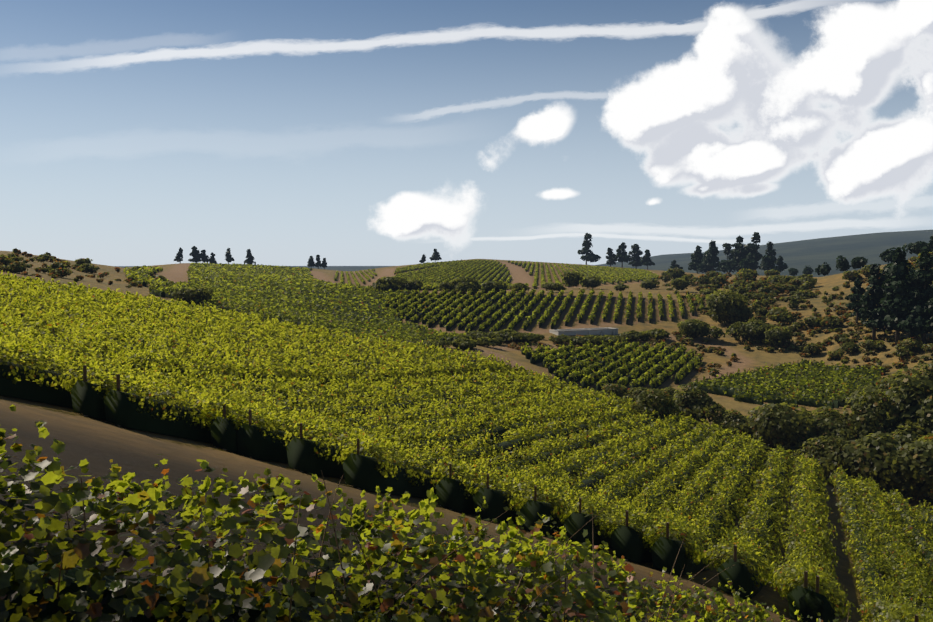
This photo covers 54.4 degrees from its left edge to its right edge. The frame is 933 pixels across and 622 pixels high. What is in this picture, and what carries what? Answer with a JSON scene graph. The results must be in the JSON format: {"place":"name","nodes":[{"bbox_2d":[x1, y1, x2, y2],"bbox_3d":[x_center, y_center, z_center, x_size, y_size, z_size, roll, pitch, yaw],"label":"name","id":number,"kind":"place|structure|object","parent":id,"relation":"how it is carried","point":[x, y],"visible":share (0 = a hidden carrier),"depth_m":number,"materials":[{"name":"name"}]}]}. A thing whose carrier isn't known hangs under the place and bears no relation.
{"place":"outdoors","nodes":[
{"label":"outdoors","id":0,"kind":"place"},
{"bbox_2d":[0,230,932,621],"bbox_3d":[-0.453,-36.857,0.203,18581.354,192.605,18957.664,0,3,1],"label":"ground","id":1,"kind":"structure","parent":0,"point":[96,444],"depth_m":55.01,"materials":[{"name":"brown soil"}]},
{"bbox_2d":[1,561,397,621],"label":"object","id":2,"kind":"object","parent":1,"relation":"on","point":[253,612],"visible":0.07,"depth_m":6.95,"materials":[{"name":"green plant"}]},
{"bbox_2d":[131,269,319,286],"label":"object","id":3,"kind":"object","parent":1,"relation":"on","point":[144,283],"visible":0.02,"depth_m":326.97,"materials":[{"name":"green plant"}]},
{"bbox_2d":[123,262,353,286],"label":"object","id":4,"kind":"object","parent":1,"relation":"on","point":[217,271],"visible":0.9,"depth_m":389.88,"materials":[{"name":"green plant"}]},
{"bbox_2d":[149,278,471,341],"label":"vineyard","id":5,"kind":"object","parent":1,"relation":"on","point":[236,298],"visible":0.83,"depth_m":242.80,"materials":[{"name":"green plant"}]},
{"bbox_2d":[333,269,376,285],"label":"vineyard","id":6,"kind":"object","parent":1,"relation":"on","point":[362,280],"visible":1,"depth_m":539.01,"materials":[{"name":"green plant"}]},
{"bbox_2d":[0,404,800,621],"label":"lobed vine","id":7,"kind":"object","parent":1,"relation":"on","point":[143,597],"visible":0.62,"depth_m":5.62,"materials":[{"name":"green plant"}]},
{"bbox_2d":[9,444,822,621],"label":"lobed vine","id":8,"kind":"object","parent":1,"relation":"on","point":[325,581],"visible":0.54,"depth_m":6.10,"materials":[{"name":"green plant"}]},
{"bbox_2d":[0,420,868,621],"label":"lobed vine","id":9,"kind":"object","parent":1,"relation":"on","point":[77,603],"visible":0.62,"depth_m":6.15,"materials":[{"name":"green plant"}]},
{"bbox_2d":[0,270,932,621],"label":"vineyard","id":10,"kind":"object","parent":1,"relation":"on","point":[28,300],"visible":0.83,"depth_m":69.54,"materials":[{"name":"green plant"}]},
{"bbox_2d":[0,248,932,506],"bbox_3d":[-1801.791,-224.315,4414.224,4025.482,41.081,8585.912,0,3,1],"label":"bush","id":11,"kind":"object","parent":1,"relation":"on","point":[889,441],"visible":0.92,"depth_m":186.25,"materials":[{"name":"green plant"}]},
{"bbox_2d":[0,327,932,621],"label":"vine","id":12,"kind":"object","parent":1,"relation":"on","point":[612,521],"visible":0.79,"depth_m":38.05,"materials":[{"name":"green plant"}]},
{"bbox_2d":[6,278,930,621],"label":"trellis posts","id":13,"kind":"object","parent":1,"relation":"on","point":[502,426],"visible":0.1,"depth_m":58.99,"materials":[{"name":"brown wood"}]},
{"bbox_2d":[56,470,896,621],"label":"vine canes","id":14,"kind":"object","parent":1,"relation":"on","point":[89,586],"visible":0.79,"depth_m":5.75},
{"bbox_2d":[393,259,659,289],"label":"vineyard","id":15,"kind":"object","parent":1,"relation":"on","point":[619,273],"visible":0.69,"depth_m":549.47,"materials":[{"name":"green plant"}]},
{"bbox_2d":[379,287,708,332],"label":"vineyard","id":16,"kind":"object","parent":1,"relation":"on","point":[563,306],"visible":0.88,"depth_m":256.63,"materials":[{"name":"green plant"}]},
{"bbox_2d":[180,240,925,348],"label":"tree trunks","id":17,"kind":"object","parent":1,"relation":"on","point":[897,335],"visible":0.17,"depth_m":208.55,"materials":[{"name":"brown plant"}]},
{"bbox_2d":[174,232,932,334],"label":"trees","id":18,"kind":"object","parent":1,"relation":"on","point":[909,294],"visible":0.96,"depth_m":225.40,"materials":[{"name":"green plant"}]},
{"bbox_2d":[549,327,617,334],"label":"building","id":19,"kind":"structure","parent":1,"relation":"on","point":[598,331],"depth_m":222.26,"materials":[{"name":"metal"}]},
{"bbox_2d":[521,338,702,391],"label":"vineyard","id":20,"kind":"object","parent":1,"relation":"on","point":[583,353],"visible":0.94,"depth_m":180.27,"materials":[{"name":"green plant"}]},
{"bbox_2d":[689,359,893,408],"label":"vineyard","id":21,"kind":"object","parent":1,"relation":"on","point":[845,384],"visible":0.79,"depth_m":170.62,"materials":[{"name":"green plant"}]},
{"bbox_2d":[0,0,932,265],"label":"sky","id":22,"kind":"structure","parent":0,"point":[133,132],"materials":[{"name":"blue"}]}
]}

